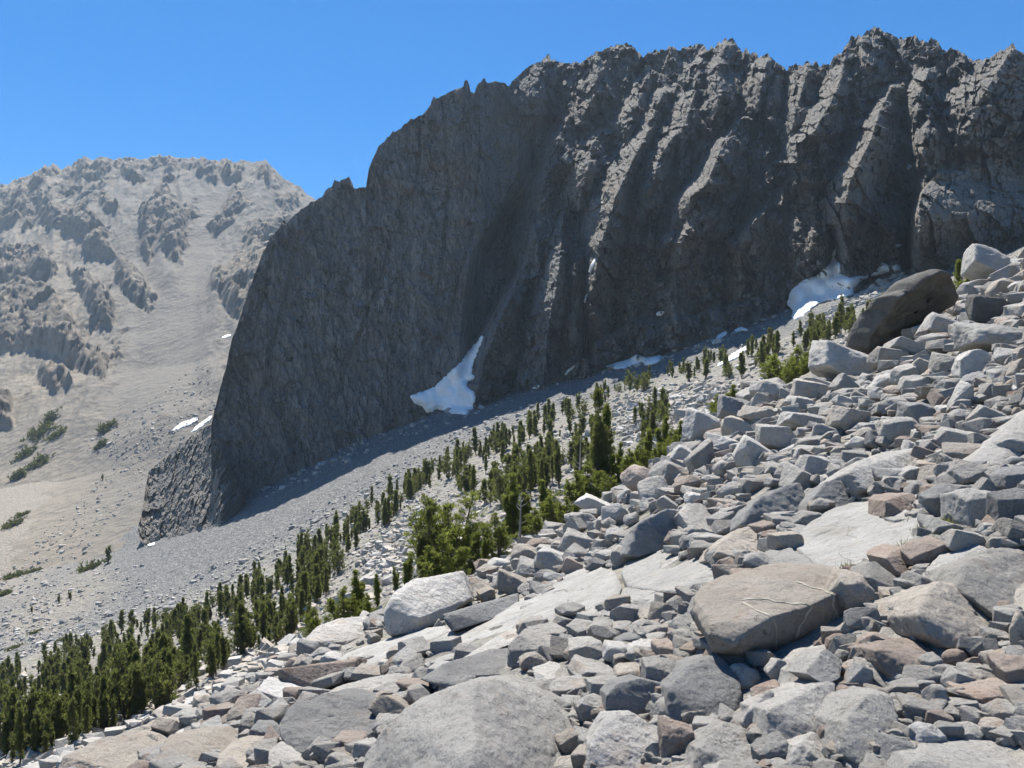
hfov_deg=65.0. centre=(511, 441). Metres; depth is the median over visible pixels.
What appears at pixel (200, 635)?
pine tree
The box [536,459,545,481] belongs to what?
pine tree
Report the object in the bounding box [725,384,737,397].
pine tree
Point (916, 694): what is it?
boulder
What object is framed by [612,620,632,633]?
boulder
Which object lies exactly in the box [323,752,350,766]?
boulder
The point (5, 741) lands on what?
pine tree
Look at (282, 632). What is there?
pine tree
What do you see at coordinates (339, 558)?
pine tree
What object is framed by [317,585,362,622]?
shrub
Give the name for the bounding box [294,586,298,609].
pine tree
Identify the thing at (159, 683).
pine tree
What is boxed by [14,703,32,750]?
pine tree
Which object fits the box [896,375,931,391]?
boulder
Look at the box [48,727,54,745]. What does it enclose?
pine tree
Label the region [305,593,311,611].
pine tree
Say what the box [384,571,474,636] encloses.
boulder
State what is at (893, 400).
boulder
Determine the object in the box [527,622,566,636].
boulder
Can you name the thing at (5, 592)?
shrub
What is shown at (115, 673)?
pine tree
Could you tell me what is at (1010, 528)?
boulder
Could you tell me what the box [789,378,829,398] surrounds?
boulder
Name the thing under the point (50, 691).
pine tree
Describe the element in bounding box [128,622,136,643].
pine tree
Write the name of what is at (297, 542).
pine tree
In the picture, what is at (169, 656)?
pine tree
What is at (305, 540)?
pine tree
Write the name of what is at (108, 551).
pine tree
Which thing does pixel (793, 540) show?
boulder
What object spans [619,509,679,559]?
boulder
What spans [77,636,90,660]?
pine tree
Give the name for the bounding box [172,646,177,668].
pine tree
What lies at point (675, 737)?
boulder
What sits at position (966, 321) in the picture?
boulder
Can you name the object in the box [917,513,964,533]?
boulder
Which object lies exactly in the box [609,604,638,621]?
boulder
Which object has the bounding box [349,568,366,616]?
pine tree
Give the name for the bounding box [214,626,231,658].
pine tree
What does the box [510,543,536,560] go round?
boulder
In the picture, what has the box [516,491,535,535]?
pine tree
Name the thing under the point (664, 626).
boulder
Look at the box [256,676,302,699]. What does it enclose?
boulder
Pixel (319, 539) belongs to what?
pine tree
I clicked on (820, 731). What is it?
boulder
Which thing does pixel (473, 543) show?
pine tree
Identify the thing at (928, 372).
boulder
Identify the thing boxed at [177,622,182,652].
pine tree
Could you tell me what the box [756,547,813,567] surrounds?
bedrock sheet
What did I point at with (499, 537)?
pine tree
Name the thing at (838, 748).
boulder
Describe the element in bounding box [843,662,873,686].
boulder
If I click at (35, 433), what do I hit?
shrub
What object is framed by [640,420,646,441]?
pine tree
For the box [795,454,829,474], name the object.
boulder
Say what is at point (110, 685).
pine tree
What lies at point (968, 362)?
boulder
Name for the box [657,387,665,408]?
pine tree
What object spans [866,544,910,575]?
boulder
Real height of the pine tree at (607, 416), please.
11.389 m
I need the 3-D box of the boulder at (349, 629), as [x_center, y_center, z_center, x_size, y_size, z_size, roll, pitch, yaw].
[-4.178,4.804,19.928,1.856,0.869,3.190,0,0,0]
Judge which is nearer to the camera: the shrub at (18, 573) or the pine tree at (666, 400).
the pine tree at (666, 400)
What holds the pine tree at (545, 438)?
on the ground at (180, 562)
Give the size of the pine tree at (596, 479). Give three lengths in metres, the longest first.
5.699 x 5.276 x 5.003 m
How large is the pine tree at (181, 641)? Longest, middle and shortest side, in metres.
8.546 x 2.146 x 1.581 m
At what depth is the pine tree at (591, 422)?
219.10 m
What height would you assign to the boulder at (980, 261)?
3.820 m
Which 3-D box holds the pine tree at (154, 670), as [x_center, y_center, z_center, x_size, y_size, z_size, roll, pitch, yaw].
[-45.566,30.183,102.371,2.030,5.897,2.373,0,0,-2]
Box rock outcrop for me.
[138,425,245,545]
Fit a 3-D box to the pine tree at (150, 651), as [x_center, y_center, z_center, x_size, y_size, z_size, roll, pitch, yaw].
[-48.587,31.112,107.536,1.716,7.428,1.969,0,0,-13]
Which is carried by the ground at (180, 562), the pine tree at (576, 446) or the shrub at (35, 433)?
the pine tree at (576, 446)
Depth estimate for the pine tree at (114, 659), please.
107.70 m
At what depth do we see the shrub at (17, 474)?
921.89 m
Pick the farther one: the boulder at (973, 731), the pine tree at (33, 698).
the pine tree at (33, 698)
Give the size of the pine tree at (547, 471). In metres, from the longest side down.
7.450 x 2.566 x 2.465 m
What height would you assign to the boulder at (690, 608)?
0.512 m
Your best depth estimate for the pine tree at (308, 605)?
109.19 m
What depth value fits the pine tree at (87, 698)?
86.63 m
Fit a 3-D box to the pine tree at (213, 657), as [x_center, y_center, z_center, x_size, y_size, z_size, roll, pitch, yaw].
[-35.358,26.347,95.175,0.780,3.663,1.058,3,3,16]
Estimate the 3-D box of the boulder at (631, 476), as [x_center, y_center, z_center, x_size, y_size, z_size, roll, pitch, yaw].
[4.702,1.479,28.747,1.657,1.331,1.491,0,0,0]
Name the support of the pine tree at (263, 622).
on the ground at (180, 562)
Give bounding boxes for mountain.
[0,154,315,573]
[211,27,1023,499]
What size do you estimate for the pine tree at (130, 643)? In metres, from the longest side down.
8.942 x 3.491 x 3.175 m
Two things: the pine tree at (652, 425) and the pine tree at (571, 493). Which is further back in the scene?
the pine tree at (652, 425)
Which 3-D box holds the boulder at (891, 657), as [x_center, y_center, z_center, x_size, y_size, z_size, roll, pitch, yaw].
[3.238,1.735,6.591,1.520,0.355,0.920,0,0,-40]
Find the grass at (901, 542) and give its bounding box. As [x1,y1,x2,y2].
[835,515,956,568]
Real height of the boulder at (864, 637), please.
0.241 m
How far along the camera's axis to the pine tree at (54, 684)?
97.66 m
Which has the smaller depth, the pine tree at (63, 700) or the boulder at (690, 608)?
the boulder at (690, 608)
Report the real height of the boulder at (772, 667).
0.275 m
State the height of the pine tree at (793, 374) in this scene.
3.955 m
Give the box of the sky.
[0,0,1023,199]
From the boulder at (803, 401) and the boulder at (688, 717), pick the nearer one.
the boulder at (688, 717)
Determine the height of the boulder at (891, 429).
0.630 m
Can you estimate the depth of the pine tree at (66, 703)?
90.12 m
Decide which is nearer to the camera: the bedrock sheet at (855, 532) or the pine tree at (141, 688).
the bedrock sheet at (855, 532)
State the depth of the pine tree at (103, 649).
197.83 m
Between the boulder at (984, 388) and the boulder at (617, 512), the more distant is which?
the boulder at (617, 512)
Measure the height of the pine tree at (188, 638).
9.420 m
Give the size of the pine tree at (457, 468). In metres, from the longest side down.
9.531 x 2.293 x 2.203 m
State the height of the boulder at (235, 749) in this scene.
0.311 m
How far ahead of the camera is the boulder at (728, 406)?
43.24 m
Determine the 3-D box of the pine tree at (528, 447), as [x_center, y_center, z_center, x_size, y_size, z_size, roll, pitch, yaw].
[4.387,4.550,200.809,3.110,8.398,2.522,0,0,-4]
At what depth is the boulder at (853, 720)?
5.18 m
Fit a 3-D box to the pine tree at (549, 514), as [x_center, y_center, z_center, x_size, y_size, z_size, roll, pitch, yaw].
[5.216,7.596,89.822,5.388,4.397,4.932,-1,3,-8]
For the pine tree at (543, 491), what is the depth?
97.56 m
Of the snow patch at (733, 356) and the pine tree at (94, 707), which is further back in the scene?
the snow patch at (733, 356)
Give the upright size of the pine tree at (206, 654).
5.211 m
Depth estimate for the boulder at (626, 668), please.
7.84 m
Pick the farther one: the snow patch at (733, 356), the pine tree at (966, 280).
the snow patch at (733, 356)
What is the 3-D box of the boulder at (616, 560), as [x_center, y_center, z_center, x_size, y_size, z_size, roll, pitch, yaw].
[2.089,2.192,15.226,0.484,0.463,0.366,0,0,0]
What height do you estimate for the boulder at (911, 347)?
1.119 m
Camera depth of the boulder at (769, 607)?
7.40 m
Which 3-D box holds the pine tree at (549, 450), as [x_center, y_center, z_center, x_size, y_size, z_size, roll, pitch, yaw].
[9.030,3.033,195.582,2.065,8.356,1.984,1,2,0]
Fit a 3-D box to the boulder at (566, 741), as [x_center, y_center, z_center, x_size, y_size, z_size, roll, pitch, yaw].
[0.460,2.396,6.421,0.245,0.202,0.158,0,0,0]
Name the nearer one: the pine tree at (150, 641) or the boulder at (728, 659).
the boulder at (728, 659)
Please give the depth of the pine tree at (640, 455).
99.56 m
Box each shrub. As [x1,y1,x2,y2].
[0,567,27,580]
[0,586,14,596]
[1,515,27,529]
[4,642,25,651]
[8,467,26,481]
[9,443,36,463]
[11,509,31,517]
[19,418,60,442]
[23,452,55,470]
[25,567,40,573]
[26,628,42,635]
[42,405,62,422]
[43,425,67,441]
[76,558,105,573]
[92,437,107,449]
[95,418,117,433]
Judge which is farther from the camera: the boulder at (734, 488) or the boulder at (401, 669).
the boulder at (734, 488)
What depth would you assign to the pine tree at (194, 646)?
101.08 m
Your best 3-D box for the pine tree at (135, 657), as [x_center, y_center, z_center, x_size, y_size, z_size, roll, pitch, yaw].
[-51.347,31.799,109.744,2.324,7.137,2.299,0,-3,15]
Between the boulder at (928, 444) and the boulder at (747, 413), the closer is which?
the boulder at (928, 444)
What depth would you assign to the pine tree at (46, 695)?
90.11 m
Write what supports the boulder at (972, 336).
on the ground at (180, 562)
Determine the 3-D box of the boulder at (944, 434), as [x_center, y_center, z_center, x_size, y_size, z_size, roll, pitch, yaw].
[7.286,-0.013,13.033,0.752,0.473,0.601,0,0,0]
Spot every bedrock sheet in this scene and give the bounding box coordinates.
[336,626,448,663]
[440,592,556,642]
[512,567,621,627]
[620,587,686,614]
[621,550,713,592]
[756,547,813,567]
[795,501,918,567]
[889,492,917,507]
[922,544,987,575]
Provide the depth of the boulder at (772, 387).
42.05 m
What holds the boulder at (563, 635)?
on the ground at (180, 562)
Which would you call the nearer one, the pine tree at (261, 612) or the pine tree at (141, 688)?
the pine tree at (141, 688)
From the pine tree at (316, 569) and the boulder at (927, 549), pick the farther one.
the pine tree at (316, 569)
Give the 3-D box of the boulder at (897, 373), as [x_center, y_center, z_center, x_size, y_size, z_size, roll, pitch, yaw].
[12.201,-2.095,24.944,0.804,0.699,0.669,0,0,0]
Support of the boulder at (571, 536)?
on the ground at (180, 562)
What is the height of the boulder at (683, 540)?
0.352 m
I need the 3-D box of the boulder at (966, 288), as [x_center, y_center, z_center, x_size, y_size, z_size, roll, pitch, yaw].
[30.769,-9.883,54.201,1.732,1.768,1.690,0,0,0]
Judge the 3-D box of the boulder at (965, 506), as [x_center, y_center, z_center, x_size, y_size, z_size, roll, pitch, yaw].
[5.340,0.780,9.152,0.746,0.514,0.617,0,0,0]
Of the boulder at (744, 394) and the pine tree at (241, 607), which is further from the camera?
the pine tree at (241, 607)
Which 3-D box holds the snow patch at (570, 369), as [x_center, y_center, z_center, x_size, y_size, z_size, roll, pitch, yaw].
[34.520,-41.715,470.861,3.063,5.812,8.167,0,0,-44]
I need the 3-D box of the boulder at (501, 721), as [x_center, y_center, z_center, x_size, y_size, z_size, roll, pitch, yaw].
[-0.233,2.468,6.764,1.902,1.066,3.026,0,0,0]
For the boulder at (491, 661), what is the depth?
10.05 m
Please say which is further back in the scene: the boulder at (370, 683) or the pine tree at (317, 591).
the pine tree at (317, 591)
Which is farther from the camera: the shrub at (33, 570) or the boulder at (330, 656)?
the shrub at (33, 570)
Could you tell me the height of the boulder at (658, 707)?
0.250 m
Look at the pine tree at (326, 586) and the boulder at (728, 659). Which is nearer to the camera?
the boulder at (728, 659)
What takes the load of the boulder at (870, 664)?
on the ground at (180, 562)
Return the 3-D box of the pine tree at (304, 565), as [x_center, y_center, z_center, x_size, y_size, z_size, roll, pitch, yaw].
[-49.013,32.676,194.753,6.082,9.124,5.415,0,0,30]
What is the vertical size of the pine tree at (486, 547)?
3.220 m
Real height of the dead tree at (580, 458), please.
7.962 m
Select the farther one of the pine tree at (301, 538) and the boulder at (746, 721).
the pine tree at (301, 538)
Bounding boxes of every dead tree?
[516,498,523,537]
[574,437,585,470]
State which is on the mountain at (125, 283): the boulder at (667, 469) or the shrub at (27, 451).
the shrub at (27, 451)
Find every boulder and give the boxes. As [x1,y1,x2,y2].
[60,729,167,767]
[143,716,179,735]
[146,733,157,740]
[159,726,237,760]
[184,696,193,704]
[216,735,263,767]
[227,706,245,721]
[238,708,254,731]
[247,720,279,736]
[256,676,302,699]
[265,659,283,668]
[268,741,305,766]
[278,658,366,686]
[279,688,375,752]
[294,616,367,651]
[296,638,319,655]
[319,651,342,662]
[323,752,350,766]
[329,673,412,691]
[350,663,380,680]
[352,737,375,756]
[359,610,368,616]
[363,675,571,767]
[368,695,409,716]
[373,713,398,731]
[378,659,387,664]
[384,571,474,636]
[395,665,411,673]
[421,648,507,687]
[442,593,518,631]
[465,626,518,656]
[468,577,490,592]
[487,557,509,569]
[496,568,527,594]
[507,628,551,667]
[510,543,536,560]
[516,556,539,577]
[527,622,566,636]
[532,661,559,679]
[533,546,562,569]
[543,572,565,580]
[548,674,585,696]
[554,728,579,753]
[558,527,592,551]
[559,633,574,637]
[561,556,582,573]
[566,618,592,634]
[567,654,612,676]
[568,636,602,660]
[569,512,595,522]
[574,493,609,514]
[576,693,601,721]
[584,710,657,767]
[585,557,605,570]
[599,674,660,714]
[601,503,628,525]
[602,640,626,662]
[605,527,624,543]
[609,544,629,568]
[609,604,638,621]
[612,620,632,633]
[613,632,640,642]
[613,662,640,676]
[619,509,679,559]
[620,464,649,491]
[623,512,639,526]
[625,638,651,651]
[626,618,646,632]
[637,476,667,500]
[638,609,648,618]
[641,657,677,681]
[646,632,665,638]
[648,460,688,484]
[649,697,664,718]
[651,638,672,654]
[655,495,677,510]
[657,620,671,632]
[657,715,694,757]
[659,654,741,721]
[670,445,691,459]
[672,634,690,648]
[673,503,711,528]
[674,475,701,494]
[679,535,689,550]
[681,710,705,723]
[682,407,719,440]
[683,492,699,503]
[684,719,751,767]
[685,438,714,472]
[687,596,693,616]
[692,563,843,656]
[693,472,702,476]
[694,630,703,636]
[698,526,758,562]
[702,645,745,664]
[704,547,723,564]
[705,432,738,449]
[712,460,727,477]
[716,481,743,497]
[717,394,746,418]
[720,415,752,435]
[729,483,804,532]
[729,568,750,574]
[729,663,761,689]
[730,501,744,506]
[732,434,770,466]
[735,377,784,400]
[738,405,776,420]
[740,680,835,739]
[740,690,773,728]
[749,380,782,400]
[750,679,779,695]
[750,731,788,759]
[755,424,797,449]
[763,658,786,679]
[764,461,778,475]
[764,477,778,487]
[766,531,803,549]
[769,645,827,683]
[775,399,783,407]
[776,411,824,429]
[778,461,813,489]
[785,731,825,767]
[788,648,841,682]
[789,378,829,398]
[791,396,815,409]
[791,510,822,524]
[793,448,799,458]
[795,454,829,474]
[798,480,850,513]
[808,340,875,379]
[809,423,837,435]
[814,687,897,764]
[816,724,824,738]
[819,448,914,496]
[819,475,827,482]
[820,439,832,444]
[825,405,870,433]
[825,567,876,610]
[826,463,839,474]
[828,373,859,390]
[832,395,857,405]
[835,741,842,753]
[840,659,852,676]
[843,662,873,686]
[844,436,865,448]
[846,269,958,352]
[847,637,938,676]
[849,561,895,591]
[853,388,867,390]
[855,632,890,643]
[856,422,875,430]
[856,494,869,500]
[863,683,889,693]
[864,429,880,448]
[866,346,909,369]
[866,373,893,388]
[866,485,876,496]
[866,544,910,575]
[867,386,882,396]
[868,493,915,518]
[868,662,883,674]
[872,395,907,408]
[874,581,990,648]
[874,733,916,760]
[875,417,919,442]
[878,586,889,598]
[879,626,893,637]
[882,385,900,394]
[883,336,925,354]
[886,674,902,679]
[887,739,1023,767]
[889,363,920,384]
[895,401,935,423]
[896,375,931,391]
[900,536,947,565]
[901,439,915,449]
[901,571,935,585]
[901,710,909,718]
[906,690,920,697]
[909,721,947,742]
[910,429,921,439]
[911,358,928,373]
[911,460,935,466]
[916,312,958,332]
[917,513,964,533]
[918,484,953,516]
[918,651,943,665]
[919,439,939,450]
[919,484,934,492]
[921,684,948,700]
[923,368,933,376]
[924,547,1023,618]
[928,352,955,371]
[931,410,1023,483]
[933,427,973,446]
[934,379,955,388]
[934,405,947,412]
[936,453,953,463]
[939,529,986,551]
[940,488,991,527]
[941,648,969,664]
[945,458,988,484]
[946,677,1008,703]
[947,381,974,405]
[947,409,970,419]
[951,299,966,312]
[951,349,991,377]
[952,322,1023,351]
[955,721,983,739]
[956,282,979,294]
[956,371,985,384]
[956,662,981,671]
[960,244,1010,280]
[962,320,975,322]
[965,294,1010,322]
[965,404,1007,421]
[971,477,999,490]
[974,522,992,532]
[977,383,993,398]
[977,717,1003,740]
[978,648,1004,664]
[979,626,1008,640]
[981,698,1014,719]
[984,278,1014,296]
[984,465,1023,489]
[986,368,1006,378]
[986,487,1023,520]
[986,653,1023,683]
[991,348,1012,364]
[991,517,1023,540]
[992,438,1023,452]
[995,317,1011,324]
[1005,358,1023,375]
[1007,281,1020,290]
[1007,303,1023,318]
[1009,608,1023,644]
[1012,385,1020,390]
[1013,347,1022,352]
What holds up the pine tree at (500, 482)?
on the ground at (180, 562)
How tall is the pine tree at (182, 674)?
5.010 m
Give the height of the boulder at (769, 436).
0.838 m
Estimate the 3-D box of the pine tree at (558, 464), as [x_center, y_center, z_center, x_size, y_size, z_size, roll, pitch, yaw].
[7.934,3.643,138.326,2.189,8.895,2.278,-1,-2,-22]
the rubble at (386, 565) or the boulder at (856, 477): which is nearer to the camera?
the boulder at (856, 477)
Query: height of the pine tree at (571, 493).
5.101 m
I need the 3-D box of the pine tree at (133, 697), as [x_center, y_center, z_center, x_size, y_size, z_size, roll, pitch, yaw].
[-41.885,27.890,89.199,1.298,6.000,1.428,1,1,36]
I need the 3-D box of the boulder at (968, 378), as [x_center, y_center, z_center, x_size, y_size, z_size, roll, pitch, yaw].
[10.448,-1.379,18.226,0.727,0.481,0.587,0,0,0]
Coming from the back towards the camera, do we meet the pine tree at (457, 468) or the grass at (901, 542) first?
the pine tree at (457, 468)
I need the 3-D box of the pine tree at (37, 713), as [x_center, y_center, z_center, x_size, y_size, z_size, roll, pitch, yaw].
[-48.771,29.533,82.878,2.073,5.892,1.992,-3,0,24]
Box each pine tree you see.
[0,680,23,748]
[0,719,11,754]
[1,694,16,752]
[8,671,15,689]
[8,689,17,731]
[8,705,29,763]
[8,733,16,760]
[9,700,21,736]
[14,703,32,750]
[19,684,47,740]
[27,718,38,750]
[30,698,45,744]
[36,675,41,691]
[37,708,52,746]
[38,689,74,738]
[39,685,48,708]
[39,730,50,753]
[41,690,52,714]
[44,676,51,690]
[48,693,58,736]
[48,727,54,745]
[49,676,59,698]
[51,697,68,738]
[56,695,67,732]
[62,692,68,730]
[65,661,77,699]
[65,697,82,743]
[73,658,82,687]
[73,684,84,736]
[76,679,95,730]
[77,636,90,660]
[81,675,94,692]
[81,693,110,729]
[82,664,88,687]
[82,704,91,733]
[90,671,100,708]
[90,696,99,726]
[97,674,110,729]
[98,641,107,669]
[98,670,106,708]
[98,688,109,727]
[104,545,112,562]
[106,649,143,717]
[106,672,112,714]
[108,643,122,676]
[108,685,117,713]
[108,694,120,726]
[109,645,128,684]
[109,662,153,718]
[123,636,140,674]
[127,666,139,714]
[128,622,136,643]
[128,649,140,669]
[132,644,141,664]
[134,668,148,713]
[135,652,184,708]
[141,643,152,660]
[142,645,154,668]
[147,658,155,693]
[148,638,153,647]
[152,660,166,702]
[153,629,160,646]
[154,648,165,667]
[155,633,171,668]
[155,658,165,675]
[160,646,178,684]
[161,623,164,634]
[164,650,180,695]
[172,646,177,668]
[173,653,190,688]
[176,612,195,675]
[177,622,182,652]
[178,624,184,658]
[183,654,189,679]
[190,643,199,679]
[190,652,200,689]
[191,611,195,631]
[195,622,203,654]
[197,629,202,658]
[198,608,208,629]
[199,622,231,664]
[203,640,213,676]
[205,640,218,677]
[210,631,221,675]
[210,649,216,677]
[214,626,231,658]
[217,590,223,620]
[219,632,230,670]
[224,606,260,654]
[232,612,260,647]
[235,601,245,639]
[236,590,244,611]
[252,599,259,630]
[258,600,267,628]
[259,601,268,638]
[265,592,274,626]
[267,611,288,644]
[278,585,286,612]
[278,594,283,618]
[283,594,292,634]
[284,558,289,587]
[287,593,299,632]
[287,599,296,633]
[288,554,293,578]
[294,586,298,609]
[296,534,300,556]
[296,578,303,608]
[297,529,314,554]
[297,570,312,606]
[297,589,305,621]
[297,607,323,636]
[298,546,305,564]
[298,558,319,578]
[299,531,303,554]
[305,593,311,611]
[306,599,311,626]
[310,545,325,570]
[310,563,320,597]
[311,540,333,563]
[312,552,320,573]
[313,575,324,604]
[315,527,322,550]
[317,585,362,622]
[321,562,329,595]
[329,543,347,573]
[330,523,339,545]
[332,537,337,553]
[333,514,341,538]
[344,519,349,542]
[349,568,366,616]
[352,522,359,548]
[358,592,378,613]
[372,573,382,606]
[380,498,389,526]
[386,496,392,523]
[392,566,399,589]
[400,486,491,572]
[401,552,414,584]
[411,505,435,577]
[416,534,474,576]
[439,451,455,478]
[451,519,482,574]
[455,457,460,480]
[469,463,477,490]
[472,427,478,455]
[477,512,517,557]
[480,537,491,559]
[484,461,518,505]
[487,471,494,504]
[492,460,498,484]
[500,450,537,491]
[501,472,521,538]
[509,443,521,466]
[512,454,517,470]
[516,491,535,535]
[521,470,528,493]
[522,507,551,535]
[524,448,533,496]
[525,443,530,453]
[527,454,537,487]
[534,441,546,462]
[535,451,549,483]
[536,432,543,453]
[536,458,545,485]
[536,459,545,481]
[536,491,578,523]
[537,479,552,519]
[542,451,551,488]
[543,433,552,449]
[546,416,553,437]
[546,437,552,462]
[550,454,554,482]
[553,438,562,487]
[553,496,579,522]
[558,470,597,510]
[566,437,576,467]
[566,461,605,498]
[571,435,587,472]
[572,423,582,440]
[585,386,614,488]
[589,414,593,440]
[592,472,617,491]
[601,402,616,488]
[609,442,623,482]
[614,448,641,472]
[634,442,648,466]
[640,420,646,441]
[641,427,654,468]
[646,410,657,437]
[649,442,666,458]
[651,386,657,412]
[654,416,670,455]
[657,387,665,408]
[658,428,680,454]
[663,391,668,409]
[674,420,683,441]
[706,394,718,413]
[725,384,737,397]
[757,353,789,383]
[772,359,801,383]
[778,344,808,376]
[798,356,809,374]
[840,292,844,313]
[952,258,964,289]
[959,278,969,285]
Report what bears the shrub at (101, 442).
on the mountain at (125, 283)
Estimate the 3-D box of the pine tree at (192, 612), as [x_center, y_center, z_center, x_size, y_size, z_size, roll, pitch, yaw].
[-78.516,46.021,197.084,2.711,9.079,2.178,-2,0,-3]
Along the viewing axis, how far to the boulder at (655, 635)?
8.74 m
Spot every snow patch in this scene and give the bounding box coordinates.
[173,417,197,429]
[191,415,211,431]
[410,336,482,414]
[565,365,574,374]
[589,258,596,272]
[606,355,661,368]
[712,331,727,343]
[717,347,747,365]
[735,327,747,331]
[787,249,901,319]
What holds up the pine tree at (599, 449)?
on the ground at (180, 562)
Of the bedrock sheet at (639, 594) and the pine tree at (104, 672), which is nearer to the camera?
the bedrock sheet at (639, 594)
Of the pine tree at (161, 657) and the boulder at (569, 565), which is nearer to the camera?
the boulder at (569, 565)
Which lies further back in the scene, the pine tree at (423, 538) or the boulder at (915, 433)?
the pine tree at (423, 538)
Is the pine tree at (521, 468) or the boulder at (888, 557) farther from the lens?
the pine tree at (521, 468)
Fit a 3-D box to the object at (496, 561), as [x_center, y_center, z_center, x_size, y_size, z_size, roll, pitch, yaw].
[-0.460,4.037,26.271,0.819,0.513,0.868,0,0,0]
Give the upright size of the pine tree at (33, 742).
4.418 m
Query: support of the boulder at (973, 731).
on the ground at (180, 562)
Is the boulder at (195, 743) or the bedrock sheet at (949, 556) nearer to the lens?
the bedrock sheet at (949, 556)
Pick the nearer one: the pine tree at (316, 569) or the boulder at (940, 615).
the boulder at (940, 615)
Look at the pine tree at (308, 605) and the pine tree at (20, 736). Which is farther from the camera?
the pine tree at (308, 605)
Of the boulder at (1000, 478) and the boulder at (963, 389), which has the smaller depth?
the boulder at (1000, 478)
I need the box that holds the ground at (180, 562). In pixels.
[0,246,1023,767]
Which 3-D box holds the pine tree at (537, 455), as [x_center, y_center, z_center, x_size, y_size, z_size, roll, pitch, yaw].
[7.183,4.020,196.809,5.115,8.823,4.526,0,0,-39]
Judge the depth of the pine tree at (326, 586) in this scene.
150.67 m
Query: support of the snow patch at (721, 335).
on the ground at (180, 562)
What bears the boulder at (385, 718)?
on the ground at (180, 562)
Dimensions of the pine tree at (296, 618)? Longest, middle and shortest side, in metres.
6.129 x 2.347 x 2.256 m
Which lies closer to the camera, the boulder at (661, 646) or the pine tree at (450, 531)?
the boulder at (661, 646)
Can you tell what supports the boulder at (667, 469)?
on the ground at (180, 562)
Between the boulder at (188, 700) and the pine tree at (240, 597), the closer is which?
the boulder at (188, 700)
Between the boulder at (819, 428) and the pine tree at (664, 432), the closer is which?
the boulder at (819, 428)
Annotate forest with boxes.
[0,292,883,741]
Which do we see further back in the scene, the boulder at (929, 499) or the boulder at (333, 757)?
the boulder at (929, 499)
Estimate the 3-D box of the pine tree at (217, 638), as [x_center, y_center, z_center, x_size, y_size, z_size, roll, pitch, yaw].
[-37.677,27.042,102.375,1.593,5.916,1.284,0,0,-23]
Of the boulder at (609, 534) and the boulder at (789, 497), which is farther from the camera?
the boulder at (609, 534)
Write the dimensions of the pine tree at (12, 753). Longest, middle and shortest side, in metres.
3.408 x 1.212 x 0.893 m
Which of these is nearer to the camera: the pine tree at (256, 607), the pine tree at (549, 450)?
the pine tree at (256, 607)
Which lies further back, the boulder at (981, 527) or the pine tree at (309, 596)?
the pine tree at (309, 596)
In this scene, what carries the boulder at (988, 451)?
on the ground at (180, 562)
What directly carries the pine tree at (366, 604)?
on the ground at (180, 562)
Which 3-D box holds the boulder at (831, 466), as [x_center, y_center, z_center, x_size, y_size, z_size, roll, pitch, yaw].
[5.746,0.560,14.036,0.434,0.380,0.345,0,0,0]
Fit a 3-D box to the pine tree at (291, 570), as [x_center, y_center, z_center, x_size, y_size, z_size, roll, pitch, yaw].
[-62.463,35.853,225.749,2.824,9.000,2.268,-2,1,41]
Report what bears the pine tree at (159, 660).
on the ground at (180, 562)
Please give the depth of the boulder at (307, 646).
17.91 m
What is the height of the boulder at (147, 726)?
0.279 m
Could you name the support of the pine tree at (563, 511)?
on the ground at (180, 562)
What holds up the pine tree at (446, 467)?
on the ground at (180, 562)
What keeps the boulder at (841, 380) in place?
on the ground at (180, 562)
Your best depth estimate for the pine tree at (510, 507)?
91.36 m
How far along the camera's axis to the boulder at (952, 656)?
6.09 m
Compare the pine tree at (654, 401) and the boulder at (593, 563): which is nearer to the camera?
the boulder at (593, 563)
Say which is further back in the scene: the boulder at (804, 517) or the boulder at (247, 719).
the boulder at (804, 517)
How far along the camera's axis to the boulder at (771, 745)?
5.24 m
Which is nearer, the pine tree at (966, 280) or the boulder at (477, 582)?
the boulder at (477, 582)
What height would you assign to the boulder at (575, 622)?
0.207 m
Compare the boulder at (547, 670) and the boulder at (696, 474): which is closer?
the boulder at (547, 670)
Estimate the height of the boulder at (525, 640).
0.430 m
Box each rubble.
[0,321,847,767]
[6,249,1023,767]
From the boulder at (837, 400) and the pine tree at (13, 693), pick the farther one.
the pine tree at (13, 693)
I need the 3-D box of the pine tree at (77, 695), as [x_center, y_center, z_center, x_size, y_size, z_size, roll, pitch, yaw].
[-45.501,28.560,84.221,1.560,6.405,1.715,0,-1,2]
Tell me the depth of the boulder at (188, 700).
73.22 m
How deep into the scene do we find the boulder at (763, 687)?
6.23 m
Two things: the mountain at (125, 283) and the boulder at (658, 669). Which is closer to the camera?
the boulder at (658, 669)
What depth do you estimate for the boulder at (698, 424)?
39.02 m
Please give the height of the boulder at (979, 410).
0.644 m
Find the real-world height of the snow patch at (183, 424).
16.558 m
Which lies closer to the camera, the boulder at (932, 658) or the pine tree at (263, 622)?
the boulder at (932, 658)
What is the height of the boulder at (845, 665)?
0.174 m
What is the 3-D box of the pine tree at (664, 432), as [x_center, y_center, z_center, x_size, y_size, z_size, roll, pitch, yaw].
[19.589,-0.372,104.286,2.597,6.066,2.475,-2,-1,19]
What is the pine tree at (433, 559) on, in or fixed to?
on the ground at (180, 562)
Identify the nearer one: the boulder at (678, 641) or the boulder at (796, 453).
the boulder at (678, 641)
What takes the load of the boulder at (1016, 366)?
on the ground at (180, 562)
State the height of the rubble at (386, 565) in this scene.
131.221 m
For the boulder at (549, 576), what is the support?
on the ground at (180, 562)
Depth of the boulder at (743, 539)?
11.29 m
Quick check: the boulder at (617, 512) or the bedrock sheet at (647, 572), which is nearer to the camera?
the bedrock sheet at (647, 572)
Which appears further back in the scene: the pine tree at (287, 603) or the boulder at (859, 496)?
the pine tree at (287, 603)

